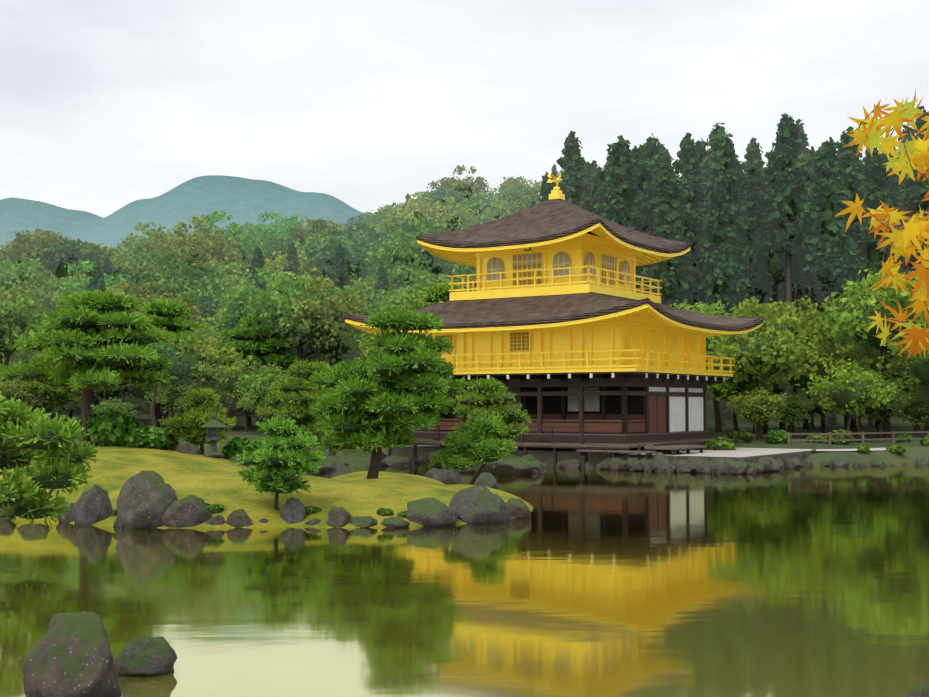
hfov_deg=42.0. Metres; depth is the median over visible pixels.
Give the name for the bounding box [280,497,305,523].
rock
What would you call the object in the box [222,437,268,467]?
shrub
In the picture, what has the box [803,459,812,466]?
rock
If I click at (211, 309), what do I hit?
forest tree
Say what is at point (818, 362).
maple
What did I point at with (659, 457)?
rock
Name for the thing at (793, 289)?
forest tree
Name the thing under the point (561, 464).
rock
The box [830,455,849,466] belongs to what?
rock
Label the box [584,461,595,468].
rock
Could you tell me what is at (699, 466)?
rock
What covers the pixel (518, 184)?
forest tree
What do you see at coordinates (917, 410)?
forest understory
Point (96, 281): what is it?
forest cedar
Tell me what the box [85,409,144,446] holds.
shrub
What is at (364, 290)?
forest tree
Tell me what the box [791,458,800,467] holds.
rock
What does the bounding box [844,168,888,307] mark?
forest cedar
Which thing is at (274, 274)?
forest tree
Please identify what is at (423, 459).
rock
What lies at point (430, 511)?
rock
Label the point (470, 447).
island pine
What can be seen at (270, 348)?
forest pine
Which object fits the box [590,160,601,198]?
forest cedar
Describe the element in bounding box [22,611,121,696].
rock
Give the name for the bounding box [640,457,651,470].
rock
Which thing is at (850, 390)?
tree
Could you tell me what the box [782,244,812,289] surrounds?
forest cedar
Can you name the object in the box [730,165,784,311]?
forest cedar
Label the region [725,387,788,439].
tree
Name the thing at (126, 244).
forest tree
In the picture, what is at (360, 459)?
rock
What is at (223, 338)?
forest tree
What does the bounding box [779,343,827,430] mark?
maple
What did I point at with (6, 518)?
rock
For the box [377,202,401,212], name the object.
forest tree
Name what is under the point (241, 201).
mountains
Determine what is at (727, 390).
tree
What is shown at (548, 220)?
pavilion roof shingles
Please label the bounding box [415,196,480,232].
forest tree
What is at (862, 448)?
shrub
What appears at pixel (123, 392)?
forest tree
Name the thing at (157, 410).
maple
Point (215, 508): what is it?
shrub
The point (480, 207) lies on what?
forest tree
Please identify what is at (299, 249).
forest tree
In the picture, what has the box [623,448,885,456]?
shore sand path
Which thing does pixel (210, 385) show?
forest understory
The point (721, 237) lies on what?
forest cedar
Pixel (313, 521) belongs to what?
rock
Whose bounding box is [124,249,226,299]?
forest tree
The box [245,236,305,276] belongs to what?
forest tree
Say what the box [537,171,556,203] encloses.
forest cedar
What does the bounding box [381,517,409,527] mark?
rock
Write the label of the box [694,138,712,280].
forest cedar
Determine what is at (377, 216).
forest tree
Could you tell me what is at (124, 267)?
forest tree
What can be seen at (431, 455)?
rock
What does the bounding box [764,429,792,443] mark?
shrub
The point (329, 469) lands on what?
rock
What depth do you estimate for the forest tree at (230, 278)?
151.98 m
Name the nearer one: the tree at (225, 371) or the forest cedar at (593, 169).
the tree at (225, 371)
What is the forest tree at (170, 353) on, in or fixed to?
on the terrain ground
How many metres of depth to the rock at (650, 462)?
52.33 m
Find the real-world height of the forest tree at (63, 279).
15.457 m
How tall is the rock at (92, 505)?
1.176 m
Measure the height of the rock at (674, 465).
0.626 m
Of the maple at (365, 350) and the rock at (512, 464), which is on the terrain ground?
the maple at (365, 350)
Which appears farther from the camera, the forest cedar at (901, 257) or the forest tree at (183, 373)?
the forest cedar at (901, 257)
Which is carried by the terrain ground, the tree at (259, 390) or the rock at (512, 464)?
the tree at (259, 390)
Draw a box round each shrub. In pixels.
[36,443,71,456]
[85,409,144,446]
[112,509,117,515]
[124,425,168,448]
[141,430,179,450]
[207,504,223,512]
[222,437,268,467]
[305,505,321,513]
[376,508,393,515]
[397,511,406,517]
[703,437,736,449]
[727,429,753,442]
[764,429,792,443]
[805,435,824,442]
[824,429,853,444]
[856,437,869,441]
[856,444,870,452]
[886,444,905,454]
[896,434,911,442]
[919,436,928,445]
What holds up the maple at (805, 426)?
on the terrain ground
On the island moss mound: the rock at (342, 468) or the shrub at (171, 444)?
the shrub at (171, 444)
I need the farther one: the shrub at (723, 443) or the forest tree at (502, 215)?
the forest tree at (502, 215)
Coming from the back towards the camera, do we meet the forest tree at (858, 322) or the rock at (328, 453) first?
the forest tree at (858, 322)
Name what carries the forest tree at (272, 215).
on the terrain ground
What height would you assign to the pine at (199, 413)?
2.430 m
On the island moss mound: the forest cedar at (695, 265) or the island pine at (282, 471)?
the island pine at (282, 471)
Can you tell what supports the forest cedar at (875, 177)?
on the terrain ground
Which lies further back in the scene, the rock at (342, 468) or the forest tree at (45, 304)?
the forest tree at (45, 304)
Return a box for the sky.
[0,0,928,217]
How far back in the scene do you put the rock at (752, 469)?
50.08 m
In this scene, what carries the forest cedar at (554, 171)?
on the terrain ground
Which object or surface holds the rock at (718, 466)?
on the shore stone bank
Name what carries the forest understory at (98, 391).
on the terrain ground
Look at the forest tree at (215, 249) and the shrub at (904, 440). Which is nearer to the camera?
the shrub at (904, 440)
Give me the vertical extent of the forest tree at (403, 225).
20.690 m
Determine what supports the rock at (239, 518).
on the island moss mound
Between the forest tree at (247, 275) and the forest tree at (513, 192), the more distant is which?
the forest tree at (513, 192)
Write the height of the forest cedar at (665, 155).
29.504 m
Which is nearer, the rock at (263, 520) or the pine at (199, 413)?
the rock at (263, 520)
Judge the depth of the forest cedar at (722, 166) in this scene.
115.04 m
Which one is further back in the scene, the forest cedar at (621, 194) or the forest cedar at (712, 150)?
the forest cedar at (712, 150)
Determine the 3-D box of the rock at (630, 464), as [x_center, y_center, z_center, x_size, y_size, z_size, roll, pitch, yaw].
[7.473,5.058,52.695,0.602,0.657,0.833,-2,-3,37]
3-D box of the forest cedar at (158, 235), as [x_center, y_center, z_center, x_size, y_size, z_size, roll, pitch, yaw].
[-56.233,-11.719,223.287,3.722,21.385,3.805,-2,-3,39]
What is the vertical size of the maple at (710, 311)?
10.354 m
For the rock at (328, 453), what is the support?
in the pond water
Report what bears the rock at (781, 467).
on the shore stone bank
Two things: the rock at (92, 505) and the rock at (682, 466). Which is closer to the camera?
the rock at (92, 505)
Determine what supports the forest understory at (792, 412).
on the terrain ground
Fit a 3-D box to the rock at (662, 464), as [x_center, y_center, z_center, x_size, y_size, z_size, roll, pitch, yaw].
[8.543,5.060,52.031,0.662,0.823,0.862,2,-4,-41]
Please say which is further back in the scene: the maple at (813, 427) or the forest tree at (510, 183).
the forest tree at (510, 183)
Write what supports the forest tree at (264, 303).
on the terrain ground
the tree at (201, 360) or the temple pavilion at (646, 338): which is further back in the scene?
the tree at (201, 360)
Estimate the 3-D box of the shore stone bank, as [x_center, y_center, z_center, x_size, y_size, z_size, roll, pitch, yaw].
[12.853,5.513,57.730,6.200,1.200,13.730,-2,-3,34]
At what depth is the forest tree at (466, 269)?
142.22 m
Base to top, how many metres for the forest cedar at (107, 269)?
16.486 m
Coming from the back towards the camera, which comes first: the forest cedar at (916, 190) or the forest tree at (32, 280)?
the forest tree at (32, 280)
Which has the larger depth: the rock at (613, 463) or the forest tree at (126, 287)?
the forest tree at (126, 287)
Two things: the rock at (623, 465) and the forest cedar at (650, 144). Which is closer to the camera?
the rock at (623, 465)
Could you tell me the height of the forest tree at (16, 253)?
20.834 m
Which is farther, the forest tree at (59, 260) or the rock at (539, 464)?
the forest tree at (59, 260)
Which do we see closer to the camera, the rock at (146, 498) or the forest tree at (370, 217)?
the rock at (146, 498)
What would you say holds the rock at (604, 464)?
in the pond water
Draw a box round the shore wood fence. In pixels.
[787,431,928,447]
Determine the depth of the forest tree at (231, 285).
138.83 m
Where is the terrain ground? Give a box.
[0,288,928,465]
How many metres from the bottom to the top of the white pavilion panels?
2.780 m
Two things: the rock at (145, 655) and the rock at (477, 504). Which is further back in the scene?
the rock at (477, 504)
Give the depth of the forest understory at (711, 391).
74.27 m
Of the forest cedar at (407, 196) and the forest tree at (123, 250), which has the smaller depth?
the forest tree at (123, 250)
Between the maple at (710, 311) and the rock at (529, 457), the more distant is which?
the maple at (710, 311)
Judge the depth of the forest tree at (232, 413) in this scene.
116.29 m
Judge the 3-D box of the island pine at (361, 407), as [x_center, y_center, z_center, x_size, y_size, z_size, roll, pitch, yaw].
[-2.253,1.442,35.691,4.854,5.409,4.681,0,-3,-1]
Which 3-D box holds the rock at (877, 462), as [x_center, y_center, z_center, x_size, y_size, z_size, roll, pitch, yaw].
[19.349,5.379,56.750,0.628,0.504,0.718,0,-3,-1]
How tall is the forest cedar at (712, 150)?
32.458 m
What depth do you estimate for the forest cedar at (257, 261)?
143.51 m
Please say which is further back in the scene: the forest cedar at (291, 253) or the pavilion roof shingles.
the forest cedar at (291, 253)
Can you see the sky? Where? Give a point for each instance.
(106, 106)
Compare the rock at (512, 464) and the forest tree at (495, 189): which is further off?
the forest tree at (495, 189)
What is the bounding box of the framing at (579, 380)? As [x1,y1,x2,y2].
[339,247,738,467]
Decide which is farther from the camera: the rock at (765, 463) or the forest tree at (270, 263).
the forest tree at (270, 263)
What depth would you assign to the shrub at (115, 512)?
28.79 m
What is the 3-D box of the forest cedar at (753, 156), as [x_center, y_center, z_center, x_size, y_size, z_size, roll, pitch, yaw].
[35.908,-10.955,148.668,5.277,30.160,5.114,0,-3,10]
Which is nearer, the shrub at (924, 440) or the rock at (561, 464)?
the rock at (561, 464)
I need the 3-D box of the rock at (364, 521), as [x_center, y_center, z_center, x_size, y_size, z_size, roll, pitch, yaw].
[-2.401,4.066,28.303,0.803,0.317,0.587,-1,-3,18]
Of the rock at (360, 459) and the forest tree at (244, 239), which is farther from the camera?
the forest tree at (244, 239)
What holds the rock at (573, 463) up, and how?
in the pond water
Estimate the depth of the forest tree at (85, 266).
140.23 m
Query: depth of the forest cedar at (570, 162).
131.79 m
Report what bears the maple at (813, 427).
on the terrain ground
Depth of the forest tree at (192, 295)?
129.08 m
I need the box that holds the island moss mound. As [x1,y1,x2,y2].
[0,446,532,527]
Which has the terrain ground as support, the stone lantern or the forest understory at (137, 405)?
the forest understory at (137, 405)
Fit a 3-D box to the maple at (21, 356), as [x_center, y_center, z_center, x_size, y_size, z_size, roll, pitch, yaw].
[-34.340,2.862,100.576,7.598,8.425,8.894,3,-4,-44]
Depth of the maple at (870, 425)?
98.52 m
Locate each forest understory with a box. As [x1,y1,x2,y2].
[0,380,59,409]
[31,404,70,416]
[54,394,81,424]
[73,389,111,402]
[91,397,138,417]
[109,394,150,416]
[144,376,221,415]
[202,382,226,400]
[216,382,254,428]
[221,400,257,427]
[233,386,295,419]
[706,383,722,403]
[722,390,774,433]
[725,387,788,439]
[759,376,800,432]
[766,392,816,435]
[788,389,844,435]
[812,368,914,436]
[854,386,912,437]
[888,390,928,437]
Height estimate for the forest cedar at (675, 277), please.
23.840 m
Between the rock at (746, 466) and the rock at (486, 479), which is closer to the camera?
the rock at (486, 479)
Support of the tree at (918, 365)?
on the terrain ground
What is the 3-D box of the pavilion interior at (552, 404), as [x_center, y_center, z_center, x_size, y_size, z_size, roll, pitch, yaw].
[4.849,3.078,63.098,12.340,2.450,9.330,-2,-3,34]
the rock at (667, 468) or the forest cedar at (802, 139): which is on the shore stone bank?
the rock at (667, 468)
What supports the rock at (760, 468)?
on the shore stone bank
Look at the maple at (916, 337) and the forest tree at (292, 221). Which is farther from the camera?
the forest tree at (292, 221)
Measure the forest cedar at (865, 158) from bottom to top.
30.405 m
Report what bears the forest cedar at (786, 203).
on the terrain ground
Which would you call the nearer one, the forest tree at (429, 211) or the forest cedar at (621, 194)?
the forest cedar at (621, 194)
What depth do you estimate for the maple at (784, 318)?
73.55 m
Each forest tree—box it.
[0,228,69,250]
[0,230,74,276]
[0,256,56,296]
[0,275,44,299]
[0,281,51,383]
[0,288,62,317]
[13,292,60,313]
[30,274,86,403]
[32,229,80,244]
[33,282,79,314]
[36,237,110,282]
[40,276,82,300]
[45,259,131,301]
[67,241,113,272]
[90,390,93,417]
[98,247,146,261]
[99,241,154,287]
[99,364,127,408]
[102,249,134,259]
[105,282,155,398]
[115,280,208,418]
[117,220,177,253]
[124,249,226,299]
[127,240,153,272]
[138,215,249,274]
[145,234,235,281]
[149,342,183,426]
[153,277,220,310]
[154,356,193,432]
[185,294,223,384]
[190,306,246,418]
[194,209,268,271]
[195,320,234,350]
[201,257,272,290]
[205,267,308,420]
[211,280,256,403]
[238,233,257,277]
[240,222,271,244]
[242,210,290,235]
[242,251,322,288]
[242,273,356,404]
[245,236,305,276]
[246,273,279,292]
[248,234,288,272]
[257,213,327,245]
[274,274,338,297]
[275,275,368,417]
[282,219,342,253]
[286,236,331,286]
[300,234,377,285]
[303,217,342,229]
[314,228,372,266]
[314,230,381,272]
[327,285,387,313]
[334,221,383,242]
[341,214,369,231]
[349,285,419,352]
[360,205,401,224]
[360,215,461,284]
[362,209,384,229]
[366,220,390,231]
[368,233,396,264]
[369,219,428,275]
[373,267,440,305]
[375,271,449,311]
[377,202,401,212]
[378,213,415,234]
[379,192,452,232]
[397,263,460,287]
[411,181,439,211]
[414,283,427,295]
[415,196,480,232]
[417,273,466,288]
[425,185,463,212]
[431,165,490,202]
[448,263,475,290]
[455,191,503,219]
[458,193,496,210]
[467,218,488,226]
[472,216,495,225]
[478,199,515,220]
[485,186,502,209]
[494,179,532,194]
[496,174,541,201]
[497,187,536,201]
[498,208,512,218]
[505,185,540,214]
[712,317,817,438]
[792,284,804,301]
[817,267,928,437]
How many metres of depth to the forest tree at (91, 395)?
107.45 m
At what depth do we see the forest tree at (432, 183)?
283.49 m
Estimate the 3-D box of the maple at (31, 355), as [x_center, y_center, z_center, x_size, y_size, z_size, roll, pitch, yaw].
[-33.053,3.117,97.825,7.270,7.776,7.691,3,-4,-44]
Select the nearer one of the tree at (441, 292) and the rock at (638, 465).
the rock at (638, 465)
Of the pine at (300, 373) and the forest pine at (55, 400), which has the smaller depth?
the pine at (300, 373)
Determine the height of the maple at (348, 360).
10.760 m
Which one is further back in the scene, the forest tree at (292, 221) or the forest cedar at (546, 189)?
the forest tree at (292, 221)
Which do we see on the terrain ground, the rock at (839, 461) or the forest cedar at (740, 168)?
the forest cedar at (740, 168)
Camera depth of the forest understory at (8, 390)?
90.03 m
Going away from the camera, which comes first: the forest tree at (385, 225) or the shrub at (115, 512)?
the shrub at (115, 512)
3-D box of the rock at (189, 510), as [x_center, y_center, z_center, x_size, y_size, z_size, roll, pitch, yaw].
[-6.468,3.873,28.333,1.288,0.939,0.826,0,-3,-5]
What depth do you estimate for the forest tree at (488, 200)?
253.31 m
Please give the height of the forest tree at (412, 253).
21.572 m
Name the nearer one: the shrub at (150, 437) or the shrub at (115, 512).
the shrub at (115, 512)
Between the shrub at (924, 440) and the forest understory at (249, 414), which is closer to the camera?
the shrub at (924, 440)
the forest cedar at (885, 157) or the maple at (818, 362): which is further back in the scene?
the forest cedar at (885, 157)
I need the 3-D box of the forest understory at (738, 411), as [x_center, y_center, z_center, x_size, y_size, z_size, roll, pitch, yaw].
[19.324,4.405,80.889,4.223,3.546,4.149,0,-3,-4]
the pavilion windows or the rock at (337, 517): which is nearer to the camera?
the rock at (337, 517)
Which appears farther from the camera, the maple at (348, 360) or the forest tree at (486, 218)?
the forest tree at (486, 218)
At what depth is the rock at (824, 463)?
56.54 m
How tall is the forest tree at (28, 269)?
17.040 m
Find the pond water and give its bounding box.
[0,446,928,696]
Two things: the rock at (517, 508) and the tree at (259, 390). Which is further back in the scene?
the tree at (259, 390)
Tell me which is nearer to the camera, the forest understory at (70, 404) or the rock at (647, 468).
the rock at (647, 468)
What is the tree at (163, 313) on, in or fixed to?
on the terrain ground
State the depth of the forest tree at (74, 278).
142.54 m
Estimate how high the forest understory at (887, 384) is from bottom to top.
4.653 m
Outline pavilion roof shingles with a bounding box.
[344,198,763,330]
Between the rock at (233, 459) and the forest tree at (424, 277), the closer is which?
the rock at (233, 459)
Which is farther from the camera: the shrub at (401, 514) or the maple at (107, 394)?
the maple at (107, 394)
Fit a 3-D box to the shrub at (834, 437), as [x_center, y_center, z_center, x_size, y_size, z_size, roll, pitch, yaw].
[19.793,4.775,64.014,1.230,1.011,1.800,1,-3,-18]
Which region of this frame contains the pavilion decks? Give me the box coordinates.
[413,431,730,452]
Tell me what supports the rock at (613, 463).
on the shore stone bank
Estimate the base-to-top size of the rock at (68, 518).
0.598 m
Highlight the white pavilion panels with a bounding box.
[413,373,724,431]
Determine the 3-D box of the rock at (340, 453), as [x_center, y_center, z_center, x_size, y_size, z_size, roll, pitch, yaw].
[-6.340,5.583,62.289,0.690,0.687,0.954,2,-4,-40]
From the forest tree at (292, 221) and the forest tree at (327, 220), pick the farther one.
the forest tree at (327, 220)
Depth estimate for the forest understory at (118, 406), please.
87.79 m
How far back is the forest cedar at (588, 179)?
149.42 m
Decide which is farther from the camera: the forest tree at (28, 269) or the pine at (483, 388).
the forest tree at (28, 269)
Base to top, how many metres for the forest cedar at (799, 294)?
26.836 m
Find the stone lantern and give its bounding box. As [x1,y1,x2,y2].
[200,414,226,457]
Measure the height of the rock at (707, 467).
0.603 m
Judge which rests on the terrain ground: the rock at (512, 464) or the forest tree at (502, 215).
the forest tree at (502, 215)
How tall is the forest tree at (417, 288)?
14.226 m
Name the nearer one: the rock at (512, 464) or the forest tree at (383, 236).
the rock at (512, 464)
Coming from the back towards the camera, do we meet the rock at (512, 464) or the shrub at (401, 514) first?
the rock at (512, 464)
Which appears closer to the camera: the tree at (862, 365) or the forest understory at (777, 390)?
the tree at (862, 365)
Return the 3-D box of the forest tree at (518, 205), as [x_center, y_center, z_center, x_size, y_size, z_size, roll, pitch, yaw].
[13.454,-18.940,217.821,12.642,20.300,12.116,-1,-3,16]
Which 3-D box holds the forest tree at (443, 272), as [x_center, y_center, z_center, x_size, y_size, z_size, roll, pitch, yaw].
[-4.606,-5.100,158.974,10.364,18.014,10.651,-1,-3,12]
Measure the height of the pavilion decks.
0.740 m
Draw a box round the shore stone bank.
[610,451,811,463]
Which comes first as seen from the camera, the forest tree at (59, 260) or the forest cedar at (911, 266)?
the forest cedar at (911, 266)
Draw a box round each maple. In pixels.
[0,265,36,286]
[2,348,81,365]
[9,352,87,419]
[102,384,139,401]
[129,310,223,426]
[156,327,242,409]
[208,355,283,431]
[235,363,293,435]
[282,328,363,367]
[328,275,407,303]
[330,331,363,367]
[356,333,382,358]
[669,296,781,431]
[706,335,741,383]
[723,296,852,436]
[766,329,876,435]
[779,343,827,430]
[788,384,814,429]
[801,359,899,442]
[803,408,808,428]
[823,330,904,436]
[828,343,852,431]
[834,91,928,358]
[867,416,872,429]
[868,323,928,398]
[886,349,928,434]
[902,392,928,430]
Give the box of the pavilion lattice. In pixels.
[435,253,615,353]
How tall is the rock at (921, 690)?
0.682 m
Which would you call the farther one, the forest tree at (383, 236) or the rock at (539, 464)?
the forest tree at (383, 236)
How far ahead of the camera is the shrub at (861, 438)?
66.24 m
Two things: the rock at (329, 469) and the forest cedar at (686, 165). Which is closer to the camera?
the rock at (329, 469)
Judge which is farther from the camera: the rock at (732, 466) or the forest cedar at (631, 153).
the forest cedar at (631, 153)
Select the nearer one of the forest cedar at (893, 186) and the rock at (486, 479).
the rock at (486, 479)
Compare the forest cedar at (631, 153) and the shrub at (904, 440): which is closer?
the shrub at (904, 440)
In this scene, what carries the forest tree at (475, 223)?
on the terrain ground
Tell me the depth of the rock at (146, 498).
28.08 m
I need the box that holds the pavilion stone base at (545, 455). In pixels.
[391,445,699,466]
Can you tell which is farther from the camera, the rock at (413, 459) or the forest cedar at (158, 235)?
the forest cedar at (158, 235)
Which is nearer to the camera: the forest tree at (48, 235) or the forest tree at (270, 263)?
the forest tree at (270, 263)
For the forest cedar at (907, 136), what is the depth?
144.97 m
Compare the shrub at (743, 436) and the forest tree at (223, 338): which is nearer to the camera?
the shrub at (743, 436)
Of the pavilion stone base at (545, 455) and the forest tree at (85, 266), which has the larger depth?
the forest tree at (85, 266)
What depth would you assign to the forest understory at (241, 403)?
87.95 m
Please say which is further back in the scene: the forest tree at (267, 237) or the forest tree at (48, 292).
the forest tree at (267, 237)
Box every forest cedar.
[86,263,106,417]
[103,257,113,288]
[154,227,163,244]
[249,246,265,289]
[283,243,299,277]
[331,243,349,303]
[372,266,390,302]
[405,193,412,211]
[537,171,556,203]
[551,164,558,177]
[556,130,589,205]
[577,156,592,201]
[578,193,594,212]
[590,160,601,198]
[590,169,606,215]
[594,144,633,217]
[600,135,654,287]
[627,145,636,177]
[631,144,653,293]
[636,162,694,309]
[638,161,696,305]
[643,133,660,196]
[657,142,673,174]
[672,132,705,309]
[691,177,754,425]
[692,260,698,311]
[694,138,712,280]
[697,130,758,419]
[706,122,727,177]
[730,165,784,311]
[731,154,746,211]
[741,137,765,183]
[748,148,800,301]
[761,113,810,401]
[770,281,793,305]
[772,134,810,394]
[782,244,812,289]
[793,275,801,315]
[795,119,808,312]
[797,146,820,309]
[800,136,864,424]
[804,202,854,305]
[834,126,869,416]
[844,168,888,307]
[850,148,905,424]
[862,147,877,165]
[882,147,897,186]
[885,168,912,392]
[895,172,921,300]
[898,106,928,317]
[898,124,914,171]
[906,260,919,279]
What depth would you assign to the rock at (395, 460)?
56.55 m
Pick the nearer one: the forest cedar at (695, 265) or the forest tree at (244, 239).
the forest cedar at (695, 265)
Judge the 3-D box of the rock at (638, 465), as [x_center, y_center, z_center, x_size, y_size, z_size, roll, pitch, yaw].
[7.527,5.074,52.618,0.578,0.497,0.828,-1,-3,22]
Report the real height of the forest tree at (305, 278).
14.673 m
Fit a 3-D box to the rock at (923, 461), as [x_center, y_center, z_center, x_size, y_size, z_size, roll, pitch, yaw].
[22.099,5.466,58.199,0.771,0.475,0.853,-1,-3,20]
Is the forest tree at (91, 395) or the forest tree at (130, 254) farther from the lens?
the forest tree at (130, 254)
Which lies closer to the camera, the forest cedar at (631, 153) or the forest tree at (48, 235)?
the forest cedar at (631, 153)
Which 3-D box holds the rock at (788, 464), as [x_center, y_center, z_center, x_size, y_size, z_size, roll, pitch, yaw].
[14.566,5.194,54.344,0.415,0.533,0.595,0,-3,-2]
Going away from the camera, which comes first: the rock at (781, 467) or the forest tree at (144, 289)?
the rock at (781, 467)
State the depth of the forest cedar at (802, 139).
155.25 m
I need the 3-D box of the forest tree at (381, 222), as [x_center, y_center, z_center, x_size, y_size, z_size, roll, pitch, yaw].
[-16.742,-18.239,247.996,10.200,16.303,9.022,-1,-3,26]
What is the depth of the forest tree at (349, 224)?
291.37 m
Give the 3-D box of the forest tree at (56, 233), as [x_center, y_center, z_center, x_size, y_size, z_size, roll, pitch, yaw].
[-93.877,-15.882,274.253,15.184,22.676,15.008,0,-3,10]
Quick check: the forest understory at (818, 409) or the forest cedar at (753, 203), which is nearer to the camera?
the forest understory at (818, 409)
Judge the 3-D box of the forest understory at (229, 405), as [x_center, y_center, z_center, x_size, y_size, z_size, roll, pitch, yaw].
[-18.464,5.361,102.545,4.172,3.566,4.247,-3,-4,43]
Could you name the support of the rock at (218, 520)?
on the island moss mound
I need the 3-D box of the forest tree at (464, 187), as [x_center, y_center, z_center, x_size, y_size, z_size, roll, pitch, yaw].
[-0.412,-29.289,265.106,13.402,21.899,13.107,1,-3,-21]
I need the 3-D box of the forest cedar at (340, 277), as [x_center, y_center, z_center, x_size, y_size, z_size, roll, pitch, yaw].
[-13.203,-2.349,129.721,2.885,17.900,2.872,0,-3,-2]
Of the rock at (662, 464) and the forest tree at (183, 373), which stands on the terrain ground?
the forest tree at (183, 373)
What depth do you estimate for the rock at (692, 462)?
51.22 m
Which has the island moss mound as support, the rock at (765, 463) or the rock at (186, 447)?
the rock at (186, 447)
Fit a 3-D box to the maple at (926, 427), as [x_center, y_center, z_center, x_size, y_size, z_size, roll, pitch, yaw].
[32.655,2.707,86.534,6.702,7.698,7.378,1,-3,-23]
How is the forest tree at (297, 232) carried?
on the terrain ground
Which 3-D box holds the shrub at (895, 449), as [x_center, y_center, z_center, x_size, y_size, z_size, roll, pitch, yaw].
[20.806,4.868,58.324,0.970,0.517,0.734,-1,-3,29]
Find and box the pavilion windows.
[486,252,629,410]
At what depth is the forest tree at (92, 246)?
173.11 m
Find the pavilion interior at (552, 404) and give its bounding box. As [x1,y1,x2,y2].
[439,386,643,430]
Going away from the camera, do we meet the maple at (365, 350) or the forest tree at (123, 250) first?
the maple at (365, 350)
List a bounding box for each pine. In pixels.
[0,289,178,446]
[0,391,100,528]
[12,354,81,426]
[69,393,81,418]
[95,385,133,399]
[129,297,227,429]
[157,387,236,454]
[218,310,315,423]
[234,415,325,509]
[255,359,334,455]
[306,307,469,478]
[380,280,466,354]
[427,413,517,484]
[452,376,531,441]
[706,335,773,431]
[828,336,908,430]
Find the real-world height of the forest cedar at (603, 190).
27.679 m
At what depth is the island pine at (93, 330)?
38.02 m
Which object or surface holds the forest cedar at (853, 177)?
on the terrain ground
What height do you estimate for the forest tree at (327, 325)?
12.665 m
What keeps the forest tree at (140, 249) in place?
on the terrain ground
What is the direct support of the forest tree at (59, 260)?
on the terrain ground
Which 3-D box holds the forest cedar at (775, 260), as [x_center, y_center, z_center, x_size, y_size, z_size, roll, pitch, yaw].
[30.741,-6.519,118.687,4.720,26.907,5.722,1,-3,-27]
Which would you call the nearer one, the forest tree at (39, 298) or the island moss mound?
the island moss mound
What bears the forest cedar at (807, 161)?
on the terrain ground
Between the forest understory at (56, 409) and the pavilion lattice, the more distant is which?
the forest understory at (56, 409)
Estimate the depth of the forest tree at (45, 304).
123.23 m
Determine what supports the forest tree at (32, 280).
on the terrain ground
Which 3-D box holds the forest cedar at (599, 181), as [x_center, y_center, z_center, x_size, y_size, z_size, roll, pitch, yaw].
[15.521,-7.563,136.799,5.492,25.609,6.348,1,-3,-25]
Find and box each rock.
[0,507,13,520]
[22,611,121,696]
[56,503,74,522]
[71,485,112,524]
[113,470,177,527]
[115,635,176,676]
[162,495,211,527]
[176,442,200,454]
[206,515,225,524]
[226,509,251,527]
[230,456,248,466]
[258,518,268,522]
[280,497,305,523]
[304,459,342,476]
[305,518,320,525]
[325,449,336,455]
[327,507,348,527]
[333,460,351,474]
[336,450,346,457]
[339,450,387,466]
[348,516,377,527]
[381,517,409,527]
[383,455,409,465]
[405,497,458,525]
[409,456,417,462]
[417,455,427,463]
[423,468,461,483]
[428,451,441,463]
[449,485,509,523]
[472,453,543,473]
[473,472,498,488]
[505,498,530,518]
[522,454,538,460]
[525,460,544,473]
[556,461,565,467]
[565,459,580,467]
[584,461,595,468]
[599,457,610,469]
[608,458,621,469]
[619,460,628,469]
[627,457,639,470]
[634,460,643,470]
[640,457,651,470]
[643,465,652,470]
[646,459,653,467]
[652,452,666,470]
[654,459,669,471]
[661,463,671,471]
[671,459,678,471]
[676,460,692,472]
[687,457,700,471]
[695,458,708,472]
[702,461,711,472]
[711,457,725,473]
[724,459,743,473]
[738,461,749,473]
[745,462,756,473]
[753,462,763,472]
[757,457,771,471]
[769,458,778,470]
[777,458,784,466]
[779,463,784,470]
[784,458,793,468]
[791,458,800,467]
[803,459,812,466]
[820,460,830,465]
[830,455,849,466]
[853,460,867,466]
[870,458,885,465]
[907,682,928,696]
[916,457,928,464]
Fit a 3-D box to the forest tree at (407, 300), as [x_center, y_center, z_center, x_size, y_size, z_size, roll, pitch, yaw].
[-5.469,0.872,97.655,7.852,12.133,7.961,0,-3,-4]
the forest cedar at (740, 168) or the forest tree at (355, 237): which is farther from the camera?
the forest tree at (355, 237)
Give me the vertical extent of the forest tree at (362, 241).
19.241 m

